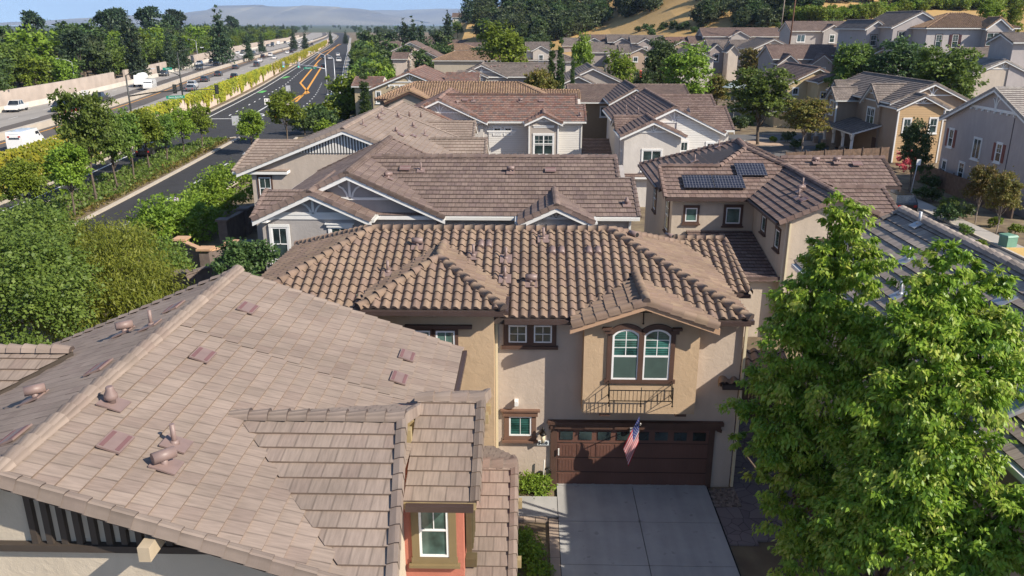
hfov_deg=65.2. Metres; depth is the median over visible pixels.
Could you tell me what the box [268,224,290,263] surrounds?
window
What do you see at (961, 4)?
shrub
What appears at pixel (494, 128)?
window
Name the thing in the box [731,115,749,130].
shrub
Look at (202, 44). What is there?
broadleaf tree
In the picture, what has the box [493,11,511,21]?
oak tree
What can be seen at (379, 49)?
tree
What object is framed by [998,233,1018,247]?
utility cabinet
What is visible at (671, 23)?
shrub
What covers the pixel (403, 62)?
stucco house
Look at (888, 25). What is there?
stucco house
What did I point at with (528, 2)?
oak tree
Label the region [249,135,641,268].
stucco house
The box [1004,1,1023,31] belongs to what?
street tree
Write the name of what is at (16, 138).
van
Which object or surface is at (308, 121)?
shrub
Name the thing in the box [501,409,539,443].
window
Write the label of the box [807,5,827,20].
shrub
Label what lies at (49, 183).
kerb
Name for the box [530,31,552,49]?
tree
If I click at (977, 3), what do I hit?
shrub
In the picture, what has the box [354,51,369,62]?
tree
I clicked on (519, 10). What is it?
oak tree
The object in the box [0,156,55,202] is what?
street tree
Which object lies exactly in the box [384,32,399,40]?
tree
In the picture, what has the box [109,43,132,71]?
broadleaf tree
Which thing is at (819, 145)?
shrub
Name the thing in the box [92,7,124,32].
conifer tree
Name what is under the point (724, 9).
oak tree
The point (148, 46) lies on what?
broadleaf tree
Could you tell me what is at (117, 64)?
broadleaf tree
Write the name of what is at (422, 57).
tree
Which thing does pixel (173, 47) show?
broadleaf tree
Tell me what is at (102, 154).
ground cover
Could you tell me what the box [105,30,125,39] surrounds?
broadleaf tree
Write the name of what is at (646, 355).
window
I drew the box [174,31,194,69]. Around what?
conifer tree
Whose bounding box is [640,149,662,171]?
window
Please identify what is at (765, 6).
oak tree
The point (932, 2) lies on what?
shrub
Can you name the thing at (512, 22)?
oak tree
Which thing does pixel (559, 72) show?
cypress tree
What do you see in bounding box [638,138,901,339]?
stucco house
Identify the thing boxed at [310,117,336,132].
shrub
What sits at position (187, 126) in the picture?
street tree
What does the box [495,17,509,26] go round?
oak tree
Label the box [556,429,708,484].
garage door
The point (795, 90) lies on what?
window
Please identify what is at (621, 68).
street tree
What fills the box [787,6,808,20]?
shrub
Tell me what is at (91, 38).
broadleaf tree
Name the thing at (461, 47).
stucco house
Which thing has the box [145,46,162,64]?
broadleaf tree
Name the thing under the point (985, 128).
stucco house
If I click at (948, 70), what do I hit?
street tree
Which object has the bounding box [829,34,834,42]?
window
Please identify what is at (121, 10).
conifer tree
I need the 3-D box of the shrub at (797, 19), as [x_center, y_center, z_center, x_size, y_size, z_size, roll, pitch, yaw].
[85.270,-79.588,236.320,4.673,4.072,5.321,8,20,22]
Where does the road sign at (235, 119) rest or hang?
on the road
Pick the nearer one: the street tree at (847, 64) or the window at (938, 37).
the street tree at (847, 64)
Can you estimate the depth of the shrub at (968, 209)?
61.67 m
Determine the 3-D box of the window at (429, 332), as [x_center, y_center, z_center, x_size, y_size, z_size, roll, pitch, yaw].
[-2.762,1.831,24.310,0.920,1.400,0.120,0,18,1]
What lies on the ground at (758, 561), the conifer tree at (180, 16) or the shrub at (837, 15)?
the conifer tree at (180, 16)
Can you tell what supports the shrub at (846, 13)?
on the hillside
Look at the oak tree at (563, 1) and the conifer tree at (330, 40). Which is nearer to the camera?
the oak tree at (563, 1)
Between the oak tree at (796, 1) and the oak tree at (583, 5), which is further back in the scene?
the oak tree at (583, 5)
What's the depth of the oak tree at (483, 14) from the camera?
355.38 m
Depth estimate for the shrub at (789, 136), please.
102.27 m
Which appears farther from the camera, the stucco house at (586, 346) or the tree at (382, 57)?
the tree at (382, 57)
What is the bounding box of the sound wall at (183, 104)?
[1,39,327,176]
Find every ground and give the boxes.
[0,29,1023,575]
[7,25,451,31]
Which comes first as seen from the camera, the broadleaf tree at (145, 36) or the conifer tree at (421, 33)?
the broadleaf tree at (145, 36)
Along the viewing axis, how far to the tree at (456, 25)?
361.25 m
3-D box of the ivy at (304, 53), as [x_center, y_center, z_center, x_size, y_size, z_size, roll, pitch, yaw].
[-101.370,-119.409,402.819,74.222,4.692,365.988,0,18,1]
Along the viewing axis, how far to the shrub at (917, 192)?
69.07 m
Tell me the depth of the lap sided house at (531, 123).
74.20 m
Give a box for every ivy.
[0,107,150,195]
[144,63,271,118]
[271,40,326,74]
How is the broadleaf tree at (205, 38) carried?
on the ground at (758, 561)
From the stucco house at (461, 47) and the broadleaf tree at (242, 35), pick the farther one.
the broadleaf tree at (242, 35)
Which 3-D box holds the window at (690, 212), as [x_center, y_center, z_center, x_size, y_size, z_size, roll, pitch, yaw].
[9.483,-3.848,42.308,0.980,1.059,0.120,0,18,1]
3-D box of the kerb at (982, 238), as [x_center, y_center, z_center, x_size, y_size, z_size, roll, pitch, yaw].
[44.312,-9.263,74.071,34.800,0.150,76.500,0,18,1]
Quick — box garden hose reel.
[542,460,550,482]
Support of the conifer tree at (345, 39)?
on the ground at (758, 561)
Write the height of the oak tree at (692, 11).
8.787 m
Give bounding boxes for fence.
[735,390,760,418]
[761,393,839,538]
[785,146,889,161]
[913,163,1013,218]
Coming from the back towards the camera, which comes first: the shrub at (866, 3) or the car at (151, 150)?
the shrub at (866, 3)
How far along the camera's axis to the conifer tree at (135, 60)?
207.93 m
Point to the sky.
(9, 9)
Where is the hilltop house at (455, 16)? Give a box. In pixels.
[452,13,466,22]
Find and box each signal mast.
[125,68,218,111]
[156,47,203,94]
[282,51,328,94]
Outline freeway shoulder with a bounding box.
[0,33,328,150]
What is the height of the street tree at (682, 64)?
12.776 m
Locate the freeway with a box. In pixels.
[0,33,336,151]
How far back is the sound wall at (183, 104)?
169.16 m
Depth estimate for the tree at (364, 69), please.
138.15 m
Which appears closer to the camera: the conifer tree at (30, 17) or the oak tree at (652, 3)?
the oak tree at (652, 3)
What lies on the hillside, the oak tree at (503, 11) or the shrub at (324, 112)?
the oak tree at (503, 11)
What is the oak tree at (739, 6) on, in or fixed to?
on the hillside
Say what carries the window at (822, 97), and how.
in the stucco house at (810, 78)
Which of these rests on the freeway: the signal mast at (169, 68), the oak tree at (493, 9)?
the signal mast at (169, 68)
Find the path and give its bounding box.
[517,496,557,517]
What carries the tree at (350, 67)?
on the ground at (758, 561)
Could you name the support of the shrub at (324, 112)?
on the ground at (758, 561)
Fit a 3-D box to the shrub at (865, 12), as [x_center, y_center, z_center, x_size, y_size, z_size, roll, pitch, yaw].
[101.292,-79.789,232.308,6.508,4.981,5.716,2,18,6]
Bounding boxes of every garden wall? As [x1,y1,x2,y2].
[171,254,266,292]
[173,236,241,269]
[215,203,256,243]
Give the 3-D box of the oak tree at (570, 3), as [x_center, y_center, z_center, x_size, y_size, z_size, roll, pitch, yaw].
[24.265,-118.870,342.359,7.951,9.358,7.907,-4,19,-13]
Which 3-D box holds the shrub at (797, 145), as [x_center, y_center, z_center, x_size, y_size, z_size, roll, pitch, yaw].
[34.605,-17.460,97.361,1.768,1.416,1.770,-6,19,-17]
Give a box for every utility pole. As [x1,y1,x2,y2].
[779,0,784,34]
[789,0,795,43]
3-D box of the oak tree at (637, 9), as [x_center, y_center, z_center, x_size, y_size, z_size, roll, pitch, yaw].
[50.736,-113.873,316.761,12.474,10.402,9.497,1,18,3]
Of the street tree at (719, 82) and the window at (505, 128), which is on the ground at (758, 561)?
the street tree at (719, 82)
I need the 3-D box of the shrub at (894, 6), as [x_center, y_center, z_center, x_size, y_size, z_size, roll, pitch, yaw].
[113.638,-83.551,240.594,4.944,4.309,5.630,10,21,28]
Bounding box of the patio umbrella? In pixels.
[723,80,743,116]
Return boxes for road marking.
[0,40,340,143]
[3,45,347,228]
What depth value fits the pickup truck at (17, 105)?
138.47 m
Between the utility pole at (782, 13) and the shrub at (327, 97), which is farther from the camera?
the utility pole at (782, 13)
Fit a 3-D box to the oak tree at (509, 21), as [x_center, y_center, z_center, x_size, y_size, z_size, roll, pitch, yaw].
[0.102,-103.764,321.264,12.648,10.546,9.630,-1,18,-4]
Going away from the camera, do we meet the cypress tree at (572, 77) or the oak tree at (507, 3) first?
the cypress tree at (572, 77)
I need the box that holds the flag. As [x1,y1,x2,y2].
[623,416,640,465]
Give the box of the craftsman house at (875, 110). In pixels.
[805,71,969,163]
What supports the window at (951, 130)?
in the stucco house at (985, 128)
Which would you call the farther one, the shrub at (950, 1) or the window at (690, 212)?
the shrub at (950, 1)
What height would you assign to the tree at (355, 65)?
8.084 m
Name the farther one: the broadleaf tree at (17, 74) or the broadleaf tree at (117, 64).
the broadleaf tree at (117, 64)
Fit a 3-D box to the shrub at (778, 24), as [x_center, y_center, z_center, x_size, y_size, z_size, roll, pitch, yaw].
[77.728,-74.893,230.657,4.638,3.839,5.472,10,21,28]
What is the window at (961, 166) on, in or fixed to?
in the stucco house at (985, 128)
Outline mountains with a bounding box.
[0,5,462,24]
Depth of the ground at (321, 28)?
3384.22 m
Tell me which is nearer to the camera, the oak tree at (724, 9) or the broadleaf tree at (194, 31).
the oak tree at (724, 9)
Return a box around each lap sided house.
[414,87,586,154]
[602,88,734,206]
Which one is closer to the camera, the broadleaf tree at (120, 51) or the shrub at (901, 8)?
the broadleaf tree at (120, 51)
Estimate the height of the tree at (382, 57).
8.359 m
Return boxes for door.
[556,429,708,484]
[871,137,875,147]
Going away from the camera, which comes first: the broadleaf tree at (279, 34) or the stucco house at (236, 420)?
the stucco house at (236, 420)
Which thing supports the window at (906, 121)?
in the craftsman house at (875, 110)
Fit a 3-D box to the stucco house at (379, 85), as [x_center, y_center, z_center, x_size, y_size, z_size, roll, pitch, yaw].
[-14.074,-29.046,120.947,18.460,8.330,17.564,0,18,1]
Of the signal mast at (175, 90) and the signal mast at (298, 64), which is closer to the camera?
the signal mast at (175, 90)
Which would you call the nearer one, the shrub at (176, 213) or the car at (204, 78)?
the shrub at (176, 213)
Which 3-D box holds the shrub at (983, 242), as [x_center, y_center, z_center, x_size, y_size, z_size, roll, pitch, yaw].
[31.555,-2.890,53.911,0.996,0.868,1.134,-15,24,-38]
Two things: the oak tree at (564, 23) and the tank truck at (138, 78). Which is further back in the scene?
the oak tree at (564, 23)
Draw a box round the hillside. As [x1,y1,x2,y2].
[453,0,1023,55]
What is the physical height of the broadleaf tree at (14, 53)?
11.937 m
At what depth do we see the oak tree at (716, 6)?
257.15 m
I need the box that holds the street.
[728,135,1023,263]
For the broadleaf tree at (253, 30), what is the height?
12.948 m
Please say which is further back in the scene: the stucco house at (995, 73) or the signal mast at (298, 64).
the signal mast at (298, 64)
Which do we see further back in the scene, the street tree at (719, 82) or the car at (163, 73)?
the car at (163, 73)
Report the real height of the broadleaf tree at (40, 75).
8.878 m
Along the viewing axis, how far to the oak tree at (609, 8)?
327.19 m
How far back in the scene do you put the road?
112.32 m
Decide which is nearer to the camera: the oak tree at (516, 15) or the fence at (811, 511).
the fence at (811, 511)
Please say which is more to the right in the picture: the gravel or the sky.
the gravel
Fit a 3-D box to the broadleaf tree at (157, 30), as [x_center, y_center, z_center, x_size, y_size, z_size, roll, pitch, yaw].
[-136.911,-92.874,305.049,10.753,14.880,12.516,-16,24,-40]
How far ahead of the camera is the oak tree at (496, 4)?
393.92 m
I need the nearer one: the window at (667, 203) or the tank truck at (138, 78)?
the window at (667, 203)
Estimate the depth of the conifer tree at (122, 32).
220.98 m
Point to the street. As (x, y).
(779, 151)
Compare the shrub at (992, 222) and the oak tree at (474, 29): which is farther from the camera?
the oak tree at (474, 29)
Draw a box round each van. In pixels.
[5,128,43,148]
[143,78,156,89]
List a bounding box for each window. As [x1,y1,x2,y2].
[257,175,272,197]
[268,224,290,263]
[324,223,353,233]
[375,91,380,103]
[409,512,459,568]
[413,329,433,336]
[433,329,458,345]
[493,127,501,135]
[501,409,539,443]
[502,324,557,349]
[504,127,512,135]
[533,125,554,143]
[533,133,553,154]
[599,106,606,117]
[602,323,682,383]
[620,149,621,164]
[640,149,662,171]
[651,188,656,214]
[662,201,669,233]
[680,140,688,152]
[681,205,699,224]
[713,54,718,61]
[721,204,743,227]
[758,215,766,236]
[771,225,781,253]
[792,87,798,95]
[796,34,805,42]
[820,91,826,99]
[828,99,833,115]
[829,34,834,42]
[865,106,874,123]
[869,34,877,46]
[897,31,905,41]
[901,118,911,132]
[928,117,938,133]
[934,34,942,48]
[941,158,946,170]
[945,127,954,148]
[950,34,959,48]
[957,160,965,177]
[969,136,982,161]
[984,32,999,46]
[992,142,1003,164]
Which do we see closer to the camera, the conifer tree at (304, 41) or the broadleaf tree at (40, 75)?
the broadleaf tree at (40, 75)
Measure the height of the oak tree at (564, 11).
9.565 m
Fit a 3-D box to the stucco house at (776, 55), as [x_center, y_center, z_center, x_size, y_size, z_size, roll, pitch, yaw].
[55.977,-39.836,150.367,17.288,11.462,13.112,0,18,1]
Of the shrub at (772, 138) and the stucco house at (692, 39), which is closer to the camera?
the shrub at (772, 138)
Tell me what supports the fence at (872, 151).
on the ground at (758, 561)
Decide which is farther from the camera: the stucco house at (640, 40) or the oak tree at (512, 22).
the oak tree at (512, 22)
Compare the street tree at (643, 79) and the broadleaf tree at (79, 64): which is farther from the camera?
the broadleaf tree at (79, 64)
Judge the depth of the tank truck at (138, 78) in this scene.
192.04 m
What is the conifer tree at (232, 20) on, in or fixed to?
on the ground at (758, 561)
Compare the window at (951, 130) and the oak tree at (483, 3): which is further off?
the oak tree at (483, 3)
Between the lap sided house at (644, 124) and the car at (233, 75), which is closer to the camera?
the lap sided house at (644, 124)
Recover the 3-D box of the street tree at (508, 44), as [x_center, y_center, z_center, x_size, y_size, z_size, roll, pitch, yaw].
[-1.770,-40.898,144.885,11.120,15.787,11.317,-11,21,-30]
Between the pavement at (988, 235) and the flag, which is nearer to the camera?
the flag
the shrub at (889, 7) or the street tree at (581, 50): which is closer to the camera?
the street tree at (581, 50)
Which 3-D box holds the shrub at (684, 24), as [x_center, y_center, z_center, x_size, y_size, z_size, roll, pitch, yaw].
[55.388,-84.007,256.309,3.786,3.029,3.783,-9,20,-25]
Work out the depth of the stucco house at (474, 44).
294.16 m
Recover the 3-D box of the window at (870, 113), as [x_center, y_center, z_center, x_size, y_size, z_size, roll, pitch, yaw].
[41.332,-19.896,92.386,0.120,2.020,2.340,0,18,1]
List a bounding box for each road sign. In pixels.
[231,116,238,140]
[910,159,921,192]
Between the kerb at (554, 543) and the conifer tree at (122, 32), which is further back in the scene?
the conifer tree at (122, 32)
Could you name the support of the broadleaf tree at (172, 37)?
on the ground at (758, 561)
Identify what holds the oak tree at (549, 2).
on the hillside
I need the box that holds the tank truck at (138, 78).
[133,72,147,86]
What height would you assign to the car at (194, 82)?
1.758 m
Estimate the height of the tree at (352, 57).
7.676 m
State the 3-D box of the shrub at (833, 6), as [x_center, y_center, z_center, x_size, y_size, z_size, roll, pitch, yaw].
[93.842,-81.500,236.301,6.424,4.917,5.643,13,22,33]
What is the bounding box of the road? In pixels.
[0,33,349,315]
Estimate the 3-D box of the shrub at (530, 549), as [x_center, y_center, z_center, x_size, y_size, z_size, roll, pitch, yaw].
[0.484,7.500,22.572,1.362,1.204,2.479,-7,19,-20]
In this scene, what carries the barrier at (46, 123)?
on the freeway shoulder
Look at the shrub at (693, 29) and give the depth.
250.01 m
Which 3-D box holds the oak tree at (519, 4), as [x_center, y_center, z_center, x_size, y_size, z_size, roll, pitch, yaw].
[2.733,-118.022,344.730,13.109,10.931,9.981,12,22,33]
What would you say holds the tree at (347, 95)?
on the ground at (758, 561)
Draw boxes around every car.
[50,100,64,111]
[135,142,162,156]
[159,69,168,75]
[185,84,196,91]
[187,80,197,86]
[195,64,202,69]
[200,76,209,81]
[214,71,222,75]
[230,73,237,77]
[232,64,238,68]
[253,61,259,65]
[890,189,917,211]
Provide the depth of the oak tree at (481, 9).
372.31 m
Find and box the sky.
[0,0,500,25]
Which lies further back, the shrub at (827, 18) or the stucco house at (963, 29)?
the shrub at (827, 18)
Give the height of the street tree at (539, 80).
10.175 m
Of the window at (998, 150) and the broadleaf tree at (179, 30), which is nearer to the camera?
the window at (998, 150)
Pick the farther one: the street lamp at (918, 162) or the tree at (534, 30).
the tree at (534, 30)
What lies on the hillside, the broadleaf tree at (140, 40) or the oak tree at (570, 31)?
the oak tree at (570, 31)
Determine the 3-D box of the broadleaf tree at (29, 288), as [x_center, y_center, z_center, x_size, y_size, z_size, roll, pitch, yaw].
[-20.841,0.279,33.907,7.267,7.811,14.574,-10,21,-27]
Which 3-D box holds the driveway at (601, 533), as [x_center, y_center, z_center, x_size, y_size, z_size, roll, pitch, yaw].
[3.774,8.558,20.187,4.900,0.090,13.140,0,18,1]
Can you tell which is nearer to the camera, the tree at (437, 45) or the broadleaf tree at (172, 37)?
the tree at (437, 45)
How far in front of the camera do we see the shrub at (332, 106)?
119.47 m
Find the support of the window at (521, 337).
in the stucco house at (586, 346)
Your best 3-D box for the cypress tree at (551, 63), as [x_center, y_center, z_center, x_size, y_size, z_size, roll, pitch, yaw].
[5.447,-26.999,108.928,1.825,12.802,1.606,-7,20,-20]
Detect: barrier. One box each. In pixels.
[0,32,327,140]
[0,35,306,112]
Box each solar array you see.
[681,175,745,189]
[733,163,767,177]
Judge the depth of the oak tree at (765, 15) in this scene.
236.03 m
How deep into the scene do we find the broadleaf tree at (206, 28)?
427.28 m
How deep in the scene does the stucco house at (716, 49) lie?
195.76 m
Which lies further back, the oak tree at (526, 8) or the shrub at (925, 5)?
the oak tree at (526, 8)
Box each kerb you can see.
[0,36,349,324]
[41,137,239,225]
[518,516,560,575]
[762,133,1023,259]
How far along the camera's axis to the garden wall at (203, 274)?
44.23 m
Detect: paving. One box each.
[715,420,816,545]
[1005,247,1023,255]
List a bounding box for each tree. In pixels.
[0,26,16,36]
[0,36,25,82]
[0,39,40,86]
[0,40,33,88]
[0,55,14,90]
[0,67,16,90]
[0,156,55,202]
[0,188,113,344]
[3,23,60,84]
[11,210,206,344]
[14,9,45,31]
[15,54,52,86]
[17,37,80,82]
[38,139,95,214]
[45,20,77,41]
[46,85,119,199]
[50,56,79,81]
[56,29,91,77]
[58,55,87,79]
[63,32,109,76]
[69,22,93,34]
[76,43,115,74]
[79,18,108,43]
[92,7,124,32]
[96,108,134,187]
[102,47,126,78]
[103,18,115,38]
[103,34,123,64]
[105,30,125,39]
[107,6,135,26]
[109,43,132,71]
[110,32,146,60]
[110,106,147,174]
[113,42,147,58]
[116,18,152,75]
[117,15,150,70]
[129,105,166,167]
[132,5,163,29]
[134,31,158,51]
[138,24,164,62]
[138,29,161,45]
[142,38,165,62]
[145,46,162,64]
[152,111,182,159]
[156,21,173,33]
[158,31,184,70]
[159,41,177,61]
[160,13,179,31]
[162,33,177,41]
[163,29,179,37]
[164,9,186,29]
[166,106,199,153]
[174,31,189,41]
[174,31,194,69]
[176,27,194,40]
[179,42,192,56]
[181,34,199,53]
[184,24,206,53]
[185,102,216,146]
[195,35,210,49]
[196,38,210,53]
[198,24,211,36]
[204,5,237,64]
[224,15,238,27]
[228,29,236,35]
[230,36,239,45]
[233,107,269,144]
[237,31,247,44]
[242,34,254,61]
[247,33,255,42]
[248,27,257,42]
[251,34,258,42]
[256,32,266,53]
[260,87,306,138]
[262,33,271,40]
[267,30,275,37]
[274,30,281,38]
[279,29,287,37]
[288,29,297,49]
[301,30,309,49]
[324,70,355,118]
[327,31,332,43]
[342,31,349,43]
[345,59,373,73]
[347,47,359,64]
[347,56,379,75]
[348,47,368,62]
[350,65,377,85]
[354,40,371,49]
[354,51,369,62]
[357,29,379,46]
[358,73,371,114]
[361,59,395,75]
[365,68,394,79]
[366,51,386,61]
[367,42,392,63]
[371,52,395,68]
[374,32,385,45]
[375,38,398,53]
[376,56,394,72]
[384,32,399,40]
[395,43,413,51]
[396,17,408,43]
[401,16,422,44]
[411,48,433,68]
[417,21,431,42]
[423,40,435,47]
[429,29,453,47]
[433,42,441,49]
[437,43,453,53]
[441,10,455,40]
[452,20,463,37]
[457,0,476,23]
[470,10,491,27]
[470,45,490,51]
[471,5,490,18]
[471,23,483,38]
[472,18,530,61]
[473,0,493,12]
[475,17,488,34]
[481,22,500,41]
[486,6,498,17]
[486,11,495,21]
[489,0,499,6]
[493,8,511,21]
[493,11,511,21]
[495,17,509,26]
[502,0,520,7]
[502,16,524,28]
[504,13,525,21]
[507,1,530,10]
[509,18,528,29]
[510,7,530,15]
[514,23,528,37]
[517,3,531,13]
[517,37,533,55]
[521,0,535,7]
[523,62,562,88]
[525,11,537,18]
[528,6,546,18]
[528,26,546,37]
[530,0,546,8]
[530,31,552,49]
[531,15,551,36]
[533,4,550,15]
[542,9,562,19]
[545,13,563,29]
[546,0,561,8]
[546,20,560,38]
[547,41,555,87]
[549,0,570,13]
[554,15,576,36]
[555,37,565,88]
[557,21,578,37]
[560,9,569,16]
[562,0,575,8]
[562,0,579,6]
[565,6,589,28]
[565,10,588,30]
[566,19,582,35]
[567,12,590,33]
[570,29,594,69]
[570,54,574,83]
[571,1,590,11]
[576,0,593,5]
[584,14,595,30]
[588,0,606,13]
[590,6,609,26]
[600,0,613,20]
[602,46,638,82]
[612,0,623,11]
[617,0,636,16]
[619,0,639,16]
[620,0,643,14]
[631,67,654,83]
[632,0,642,10]
[637,0,660,11]
[641,34,678,83]
[643,0,663,10]
[646,26,656,34]
[657,39,717,93]
[688,0,720,22]
[695,0,719,20]
[695,0,721,18]
[697,9,717,25]
[705,74,730,104]
[715,187,911,575]
[717,0,733,15]
[722,63,800,144]
[728,0,744,18]
[730,6,754,24]
[732,0,749,14]
[732,10,751,27]
[737,46,759,76]
[744,0,759,15]
[748,0,770,19]
[754,7,781,27]
[760,4,775,23]
[763,0,782,8]
[772,3,789,22]
[775,5,794,21]
[778,94,834,151]
[780,0,807,7]
[781,0,808,14]
[795,236,1023,575]
[800,0,823,5]
[802,0,824,6]
[823,37,878,87]
[864,34,929,78]
[897,117,935,191]
[903,40,989,98]
[958,159,998,223]
[976,0,1007,18]
[982,166,1023,233]
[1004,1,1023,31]
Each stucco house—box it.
[0,265,521,575]
[231,105,489,247]
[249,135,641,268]
[260,223,786,487]
[351,65,480,115]
[374,81,580,106]
[382,41,401,47]
[387,100,477,136]
[391,40,431,52]
[391,46,444,75]
[432,51,525,72]
[448,40,468,42]
[448,43,473,50]
[456,60,560,82]
[463,42,484,46]
[525,42,549,61]
[525,50,577,72]
[560,62,621,88]
[561,38,577,51]
[565,79,689,154]
[578,34,606,63]
[589,42,617,65]
[605,34,629,44]
[616,44,650,78]
[628,35,662,58]
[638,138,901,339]
[663,37,692,49]
[664,46,715,86]
[686,36,707,50]
[695,27,779,39]
[701,39,727,72]
[722,37,785,82]
[756,44,836,72]
[763,62,836,126]
[778,21,844,43]
[791,205,1023,575]
[831,48,883,73]
[835,10,935,52]
[909,12,1020,58]
[920,56,1023,96]
[938,86,1023,216]
[947,47,988,58]
[986,32,1023,86]
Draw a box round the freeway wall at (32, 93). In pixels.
[0,35,298,106]
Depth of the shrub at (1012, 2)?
245.38 m
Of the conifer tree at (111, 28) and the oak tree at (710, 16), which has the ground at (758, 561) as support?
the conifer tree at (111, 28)
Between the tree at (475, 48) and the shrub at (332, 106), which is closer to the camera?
the shrub at (332, 106)
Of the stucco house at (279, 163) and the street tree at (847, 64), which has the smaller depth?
the stucco house at (279, 163)
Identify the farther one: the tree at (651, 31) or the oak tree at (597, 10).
the oak tree at (597, 10)
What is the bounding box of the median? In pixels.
[48,137,236,221]
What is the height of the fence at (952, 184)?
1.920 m
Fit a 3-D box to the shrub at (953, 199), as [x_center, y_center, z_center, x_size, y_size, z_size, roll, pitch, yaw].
[35.219,-6.690,64.579,1.867,1.546,2.203,-13,22,-35]
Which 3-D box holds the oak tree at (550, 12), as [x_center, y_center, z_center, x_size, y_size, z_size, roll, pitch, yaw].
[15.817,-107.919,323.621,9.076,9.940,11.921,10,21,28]
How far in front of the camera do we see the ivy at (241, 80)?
150.98 m
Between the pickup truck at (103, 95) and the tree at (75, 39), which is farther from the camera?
the tree at (75, 39)
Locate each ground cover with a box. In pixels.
[0,152,109,199]
[3,136,227,228]
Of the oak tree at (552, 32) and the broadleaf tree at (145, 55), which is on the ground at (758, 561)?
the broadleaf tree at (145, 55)
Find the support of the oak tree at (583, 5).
on the hillside
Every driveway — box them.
[557,483,739,575]
[747,141,817,145]
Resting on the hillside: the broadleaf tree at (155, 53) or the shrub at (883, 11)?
the shrub at (883, 11)
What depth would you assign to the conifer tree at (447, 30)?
342.09 m
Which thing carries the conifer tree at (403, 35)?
on the ground at (758, 561)
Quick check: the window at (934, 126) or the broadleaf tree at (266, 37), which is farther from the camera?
the broadleaf tree at (266, 37)
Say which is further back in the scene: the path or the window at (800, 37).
the window at (800, 37)
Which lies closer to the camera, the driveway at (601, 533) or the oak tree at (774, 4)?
the driveway at (601, 533)
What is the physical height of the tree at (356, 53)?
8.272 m
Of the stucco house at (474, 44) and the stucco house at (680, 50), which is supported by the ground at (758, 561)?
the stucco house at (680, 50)
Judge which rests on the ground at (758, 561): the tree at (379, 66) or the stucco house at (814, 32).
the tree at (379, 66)
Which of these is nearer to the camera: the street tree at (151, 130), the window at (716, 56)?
the street tree at (151, 130)
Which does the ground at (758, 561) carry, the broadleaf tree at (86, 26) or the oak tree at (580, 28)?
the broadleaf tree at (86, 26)
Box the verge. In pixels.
[0,37,337,201]
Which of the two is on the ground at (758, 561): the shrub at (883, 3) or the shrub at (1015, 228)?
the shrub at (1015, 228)
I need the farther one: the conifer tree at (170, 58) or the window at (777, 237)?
the conifer tree at (170, 58)
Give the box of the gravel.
[708,487,740,506]
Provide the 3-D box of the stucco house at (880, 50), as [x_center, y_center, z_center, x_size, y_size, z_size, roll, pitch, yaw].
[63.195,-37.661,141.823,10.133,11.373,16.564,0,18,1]
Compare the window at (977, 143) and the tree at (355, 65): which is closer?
the window at (977, 143)
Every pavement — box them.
[345,38,350,77]
[728,140,1023,247]
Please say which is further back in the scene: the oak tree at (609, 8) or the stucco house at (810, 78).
the oak tree at (609, 8)
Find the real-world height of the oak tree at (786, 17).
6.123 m
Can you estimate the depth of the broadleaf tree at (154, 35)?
291.64 m
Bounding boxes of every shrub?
[1,200,82,244]
[120,190,227,247]
[125,232,198,298]
[170,157,253,229]
[205,236,280,275]
[286,109,318,134]
[303,103,339,125]
[304,102,320,110]
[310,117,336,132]
[319,99,350,121]
[325,92,342,101]
[330,96,355,120]
[517,523,556,575]
[518,469,557,498]
[633,26,641,31]
[659,21,668,26]
[669,20,677,25]
[679,21,690,28]
[690,26,697,32]
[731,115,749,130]
[745,113,761,125]
[769,135,777,141]
[774,22,783,28]
[780,131,795,141]
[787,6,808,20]
[789,139,803,147]
[794,14,808,20]
[799,4,818,20]
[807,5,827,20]
[815,14,829,20]
[815,142,825,149]
[823,4,841,10]
[825,8,837,17]
[829,9,844,18]
[837,8,852,19]
[848,8,861,18]
[850,2,871,17]
[851,4,870,18]
[868,2,886,18]
[874,2,888,16]
[879,0,887,6]
[885,5,894,11]
[888,3,897,10]
[896,150,911,171]
[897,1,906,10]
[900,0,913,10]
[906,0,924,10]
[911,185,930,199]
[915,0,931,11]
[917,174,941,187]
[920,186,944,202]
[924,0,935,8]
[932,203,962,220]
[933,0,944,8]
[934,196,965,207]
[938,0,953,8]
[940,0,951,9]
[952,0,971,9]
[952,202,976,218]
[958,223,975,234]
[973,0,991,9]
[975,239,990,246]
[987,216,1003,226]
[995,0,1007,6]
[1006,223,1023,233]
[1007,0,1020,6]
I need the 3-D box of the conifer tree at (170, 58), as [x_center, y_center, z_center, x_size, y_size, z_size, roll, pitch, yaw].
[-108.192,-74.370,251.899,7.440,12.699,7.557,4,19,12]
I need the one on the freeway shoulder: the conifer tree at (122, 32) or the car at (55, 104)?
the car at (55, 104)
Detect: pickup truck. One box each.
[4,99,28,111]
[92,92,108,102]
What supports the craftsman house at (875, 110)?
on the ground at (758, 561)
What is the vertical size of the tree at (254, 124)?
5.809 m
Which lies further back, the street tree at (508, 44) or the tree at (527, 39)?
the tree at (527, 39)
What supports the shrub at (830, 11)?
on the hillside
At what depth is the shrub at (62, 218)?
44.35 m
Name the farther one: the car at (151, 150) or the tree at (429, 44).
the tree at (429, 44)
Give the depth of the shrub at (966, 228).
57.59 m
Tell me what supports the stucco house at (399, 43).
on the ground at (758, 561)
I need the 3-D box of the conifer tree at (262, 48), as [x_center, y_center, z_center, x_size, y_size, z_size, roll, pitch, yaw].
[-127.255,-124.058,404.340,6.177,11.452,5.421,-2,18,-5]

